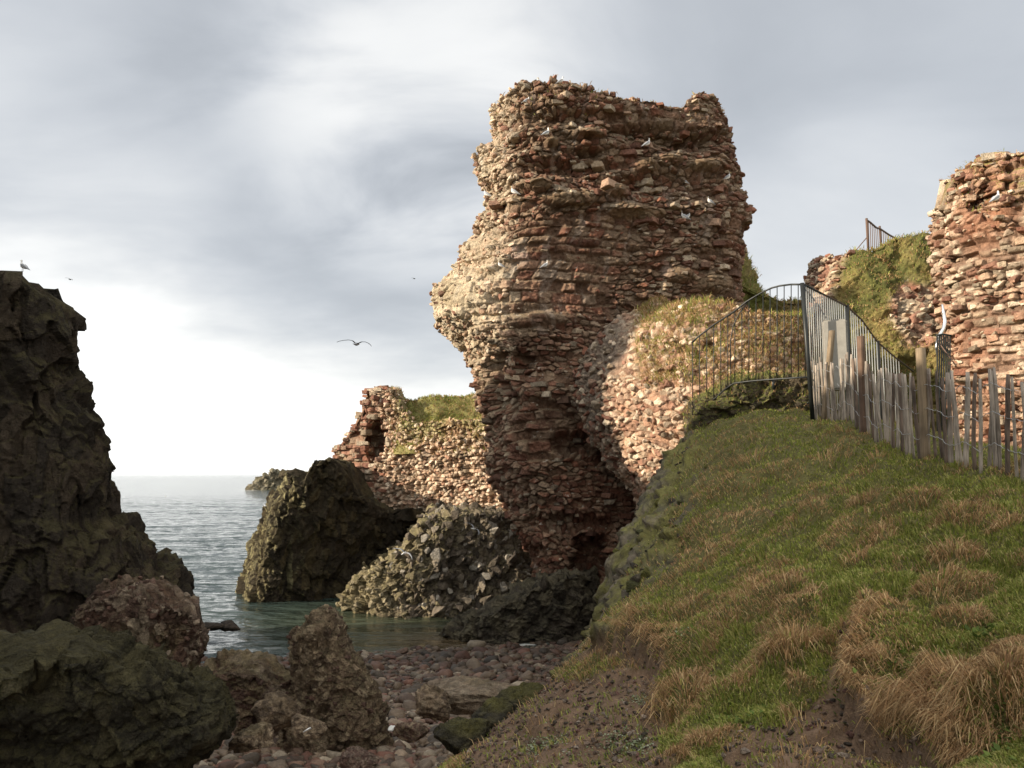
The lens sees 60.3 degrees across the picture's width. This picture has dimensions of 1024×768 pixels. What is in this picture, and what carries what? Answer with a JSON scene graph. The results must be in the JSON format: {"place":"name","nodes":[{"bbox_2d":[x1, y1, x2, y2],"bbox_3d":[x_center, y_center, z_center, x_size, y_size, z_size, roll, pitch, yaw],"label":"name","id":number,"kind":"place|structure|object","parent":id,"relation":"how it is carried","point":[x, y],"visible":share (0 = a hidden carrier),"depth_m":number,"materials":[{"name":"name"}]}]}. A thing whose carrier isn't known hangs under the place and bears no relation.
{"place":"outdoors","nodes":[
{"label":"outdoors","id":0,"kind":"place"},
{"bbox_2d":[235,457,424,602],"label":"sea cliff","id":1,"kind":"structure","parent":0,"point":[327,527],"depth_m":35.55,"materials":[{"name":"brown stone"}]},
{"bbox_2d":[331,385,508,511],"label":"ruined wall","id":2,"kind":"structure","parent":1,"relation":"on","point":[424,479],"depth_m":38.97,"materials":[{"name":"beige stone"}]},
{"bbox_2d":[111,474,583,662],"bbox_3d":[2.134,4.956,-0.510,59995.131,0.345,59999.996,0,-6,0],"label":"sea","id":3,"kind":"structure","parent":0,"point":[203,527],"depth_m":52.17,"materials":[{"name":"liquid"}]},
{"bbox_2d":[0,270,194,633],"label":"sea cliff","id":4,"kind":"structure","parent":3,"relation":"in","point":[72,535],"depth_m":22.35,"materials":[{"name":"stone"}]},
{"bbox_2d":[20,260,29,269],"bbox_3d":[-12.493,-3.039,22.615,0.326,0.314,0.122,-1,-6,14],"label":"gull","id":5,"kind":"object","parent":4,"relation":"on","point":[23,266],"visible":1,"depth_m":22.58,"materials":[{"name":"white"}]},
{"bbox_2d":[204,622,224,630],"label":"boulder","id":6,"kind":"object","parent":3,"relation":"in","point":[213,626],"visible":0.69,"depth_m":25.98,"materials":[{"name":"grey stone"}]},
{"bbox_2d":[245,468,282,489],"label":"skerry","id":7,"kind":"structure","parent":3,"relation":"in","point":[271,479],"depth_m":283.57,"materials":[{"name":"grey stone"}]},
{"bbox_2d":[439,565,599,643],"bbox_3d":[0.250,7.167,27.666,5.472,2.991,3.535,0,-6,0],"label":"shore rock","id":8,"kind":"object","parent":3,"relation":"in","point":[557,605],"visible":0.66,"depth_m":26.41,"materials":[{"name":"grey stone"}]},
{"bbox_2d":[392,394,481,453],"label":"grass","id":9,"kind":"structure","parent":0,"point":[458,410],"depth_m":39.82,"materials":[{"name":"green plant"}]},
{"bbox_2d":[0,0,1023,473],"label":"sky","id":10,"kind":"structure","parent":0,"point":[229,193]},
{"bbox_2d":[220,408,1023,767],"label":"ground","id":11,"kind":"structure","parent":0,"point":[622,558],"depth_m":9.08,"materials":[{"name":"green plant"}]},
{"bbox_2d":[0,619,239,767],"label":"shore rock","id":12,"kind":"object","parent":11,"relation":"on","point":[73,696],"visible":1,"depth_m":8.96,"materials":[{"name":"green stone"}]},
{"bbox_2d":[221,620,240,631],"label":"boulder","id":13,"kind":"object","parent":11,"relation":"on","point":[231,625],"visible":0.81,"depth_m":26.23,"materials":[{"name":"grey stone"}]},
{"bbox_2d":[199,648,291,735],"bbox_3d":[-4.295,5.112,14.357,2.160,1.324,1.825,0,-6,0],"label":"shore rock","id":14,"kind":"object","parent":11,"relation":"on","point":[248,677],"visible":0.2,"depth_m":13.87,"materials":[{"name":"brown stone"}]},
{"bbox_2d":[193,637,585,767],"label":"shingle","id":15,"kind":"object","parent":11,"relation":"on","point":[432,752],"visible":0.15,"depth_m":18.69,"materials":[{"name":"gravel"}]},
{"bbox_2d":[72,574,210,671],"bbox_3d":[-7.229,4.939,17.093,2.776,2.298,2.719,0,-6,0],"label":"boulder","id":16,"kind":"object","parent":15,"relation":"on","point":[153,613],"visible":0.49,"depth_m":16.31,"materials":[{"name":"brown stone"}]},
{"bbox_2d":[228,721,273,753],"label":"boulder","id":17,"kind":"object","parent":15,"relation":"on","point":[259,735],"visible":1,"depth_m":10.42,"materials":[{"name":"brown stone"}]},
{"bbox_2d":[251,690,301,730],"bbox_3d":[-3.155,4.384,11.776,0.584,0.497,0.430,5,-8,-40],"label":"boulder","id":18,"kind":"object","parent":15,"relation":"on","point":[278,709],"visible":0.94,"depth_m":11.69,"materials":[{"name":"brown stone"}]},
{"bbox_2d":[291,713,327,740],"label":"boulder","id":19,"kind":"object","parent":15,"relation":"on","point":[300,723],"visible":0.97,"depth_m":10.92,"materials":[{"name":"brown stone"}]},
{"bbox_2d":[276,604,395,754],"bbox_3d":[-2.574,4.373,13.056,1.898,2.149,1.519,0,-6,0],"label":"boulder","id":20,"kind":"object","parent":15,"relation":"on","point":[334,686],"visible":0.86,"depth_m":12.51,"materials":[{"name":"brown stone"}]},
{"bbox_2d":[339,746,379,767],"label":"boulder","id":21,"kind":"object","parent":15,"relation":"on","point":[355,757],"visible":1,"depth_m":8.85,"materials":[{"name":"brown stone"}]},
{"bbox_2d":[392,721,429,742],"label":"boulder","id":22,"kind":"object","parent":15,"relation":"on","point":[410,732],"visible":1,"depth_m":10.25,"materials":[{"name":"brown stone"}]},
{"bbox_2d":[388,725,394,731],"bbox_3d":[-1.413,4.036,10.339,0.096,0.026,0.125,-27,13,-12],"label":"shell","id":23,"kind":"object","parent":22,"relation":"on","point":[390,728],"visible":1,"depth_m":10.32},
{"bbox_2d":[415,683,451,722],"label":"boulder","id":24,"kind":"object","parent":15,"relation":"on","point":[432,702],"visible":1,"depth_m":11.74,"materials":[{"name":"brown stone"}]},
{"bbox_2d":[434,675,513,714],"bbox_3d":[-0.381,4.516,12.847,1.639,0.466,1.011,0,-6,0],"label":"boulder","id":25,"kind":"object","parent":15,"relation":"on","point":[468,695],"visible":0.48,"depth_m":12.51,"materials":[{"name":"brown stone"}]},
{"bbox_2d":[471,696,513,729],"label":"boulder","id":26,"kind":"object","parent":15,"relation":"on","point":[495,710],"visible":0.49,"depth_m":10.72,"materials":[{"name":"green stone"}]},
{"bbox_2d":[335,500,532,618],"bbox_3d":[-2.265,6.883,33.787,8.990,4.740,6.309,0,-6,0],"label":"rock outcrop","id":27,"kind":"object","parent":11,"relation":"on","point":[454,565],"visible":0.69,"depth_m":31.83,"materials":[{"name":"grey stone"}]},
{"bbox_2d":[394,548,411,557],"bbox_3d":[-3.773,5.900,30.858,0.870,0.119,0.345,22,15,23],"label":"gull","id":28,"kind":"object","parent":27,"relation":"on","point":[404,552],"visible":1,"depth_m":30.86,"materials":[{"name":"white"}]},
{"bbox_2d":[433,717,489,754],"bbox_3d":[-0.551,3.859,9.516,0.624,0.478,0.493,0,-6,0],"label":"boulder","id":29,"kind":"object","parent":11,"relation":"on","point":[456,735],"visible":0.73,"depth_m":9.43,"materials":[{"name":"green stone"}]},
{"bbox_2d":[495,682,545,710],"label":"boulder","id":30,"kind":"object","parent":11,"relation":"on","point":[515,694],"visible":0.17,"depth_m":11.21,"materials":[{"name":"green stone"}]},
{"bbox_2d":[429,74,756,591],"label":"ruined tower","id":31,"kind":"structure","parent":11,"relation":"on","point":[597,222],"depth_m":29.03,"materials":[{"name":"brown stone"}]},
{"bbox_2d":[511,186,520,196],"bbox_3d":[0.112,-6.342,28.944,0.376,0.362,0.141,-2,-6,20],"label":"gull","id":32,"kind":"object","parent":31,"relation":"on","point":[513,191],"visible":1,"depth_m":28.91,"materials":[{"name":"white"}]},
{"bbox_2d":[541,128,549,136],"bbox_3d":[1.082,-8.181,28.618,0.362,0.348,0.136,4,-7,-33],"label":"gull","id":33,"kind":"object","parent":31,"relation":"on","point":[546,132],"visible":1,"depth_m":28.59,"materials":[{"name":"white"}]},
{"bbox_2d":[642,138,649,146],"bbox_3d":[4.470,-8.044,29.393,0.371,0.357,0.139,2,-6,-22],"label":"gull","id":34,"kind":"object","parent":31,"relation":"on","point":[647,143],"visible":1,"depth_m":29.35,"materials":[{"name":"white"}]},
{"bbox_2d":[680,211,690,219],"bbox_3d":[5.829,-5.654,29.632,0.373,0.359,0.140,-1,-6,9],"label":"gull","id":35,"kind":"object","parent":31,"relation":"on","point":[684,216],"visible":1,"depth_m":29.58,"materials":[{"name":"white"}]},
{"bbox_2d":[514,513,753,763],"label":"pale weeds","id":36,"kind":"object","parent":11,"relation":"on","point":[632,743],"visible":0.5,"depth_m":6.92,"materials":[{"name":"green plant"}]},
{"bbox_2d":[601,438,710,613],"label":"slope stones","id":37,"kind":"object","parent":11,"relation":"on","point":[633,581],"visible":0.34,"depth_m":13.34,"materials":[{"name":"brown stone"}]},
{"bbox_2d":[569,298,817,510],"bbox_3d":[5.949,0.948,26.901,8.301,7.478,9.998,0,-6,0],"label":"rubble mound","id":38,"kind":"object","parent":11,"relation":"on","point":[634,430],"visible":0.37,"depth_m":24.84,"materials":[{"name":"beige stone"}]},
{"bbox_2d":[451,511,941,767],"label":"soil grit","id":39,"kind":"object","parent":11,"relation":"on","point":[849,733],"visible":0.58,"depth_m":6.95,"materials":[{"name":"brown soil"}]},
{"bbox_2d":[385,74,1023,455],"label":"turf grass","id":40,"kind":"structure","parent":11,"relation":"on","point":[647,317],"depth_m":25.09,"materials":[{"name":"green plant"}]},
{"bbox_2d":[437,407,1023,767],"bbox_3d":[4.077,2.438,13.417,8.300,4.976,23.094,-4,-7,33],"label":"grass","id":41,"kind":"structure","parent":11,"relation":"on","point":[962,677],"depth_m":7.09,"materials":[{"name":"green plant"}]},
{"bbox_2d":[691,283,814,419],"bbox_3d":[4.768,-0.551,17.752,0.234,2.718,2.774,5,-8,-41],"label":"metal railing","id":42,"kind":"object","parent":11,"relation":"on","point":[806,342],"visible":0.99,"depth_m":17.37,"materials":[{"name":"black metal"}]},
{"bbox_2d":[682,369,830,434],"bbox_3d":[5.267,0.996,18.994,3.493,2.585,2.170,0,-6,0],"label":"hedge","id":43,"kind":"object","parent":11,"relation":"on","point":[708,414],"visible":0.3,"depth_m":18.21,"materials":[{"name":"green plant"}]},
{"bbox_2d":[822,319,849,390],"bbox_3d":[6.258,-0.553,17.045,0.467,1.370,0.348,-2,-6,20],"label":"sign","id":44,"kind":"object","parent":11,"relation":"on","point":[839,327],"depth_m":16.89,"materials":[{"name":"white metal"}]},
{"bbox_2d":[650,576,1023,767],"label":"weed leaves","id":45,"kind":"object","parent":11,"relation":"on","point":[996,706],"visible":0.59,"depth_m":5.61,"materials":[{"name":"green plant"}]},
{"bbox_2d":[806,285,913,419],"bbox_3d":[8.383,0.054,20.454,0.200,3.301,8.968,-4,-7,36],"label":"metal railing","id":46,"kind":"object","parent":11,"relation":"on","point":[847,314],"visible":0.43,"depth_m":18.78,"materials":[{"name":"black metal"}]},
{"bbox_2d":[856,218,894,250],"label":"rusty fence","id":47,"kind":"object","parent":11,"relation":"on","point":[867,221],"visible":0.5,"depth_m":44.26,"materials":[{"name":"metal"}]},
{"bbox_2d":[811,330,1023,480],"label":"paling fence","id":48,"kind":"object","parent":11,"relation":"on","point":[895,389],"visible":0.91,"depth_m":11.34,"materials":[{"name":"grey wood"}]},
{"bbox_2d":[935,333,955,431],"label":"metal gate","id":49,"kind":"structure","parent":11,"relation":"on","point":[947,350],"depth_m":18.73,"materials":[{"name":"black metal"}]},
{"bbox_2d":[924,151,1023,446],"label":"ruined wall","id":50,"kind":"structure","parent":11,"relation":"on","point":[975,260],"depth_m":21.20,"materials":[{"name":"brown stone"}]},
{"bbox_2d":[935,304,946,350],"bbox_3d":[9.197,-1.162,18.917,0.282,1.114,0.090,0,-6,0],"label":"downpipe","id":51,"kind":"object","parent":50,"relation":"attached to","point":[943,328],"visible":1,"depth_m":18.90,"materials":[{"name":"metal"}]},
{"bbox_2d":[989,191,999,203],"bbox_3d":[10.791,-4.180,19.713,0.326,0.314,0.122,2,-6,-17],"label":"gull","id":52,"kind":"object","parent":50,"relation":"on","point":[996,198],"visible":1,"depth_m":19.68,"materials":[{"name":"white"}]},
{"bbox_2d":[741,253,801,313],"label":"hillside","id":53,"kind":"structure","parent":0,"point":[749,292],"depth_m":35.22,"materials":[{"name":"green plant"}]},
{"bbox_2d":[803,233,944,432],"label":"hillside","id":54,"kind":"structure","parent":0,"point":[912,317],"depth_m":28.23,"materials":[{"name":"green plant"}]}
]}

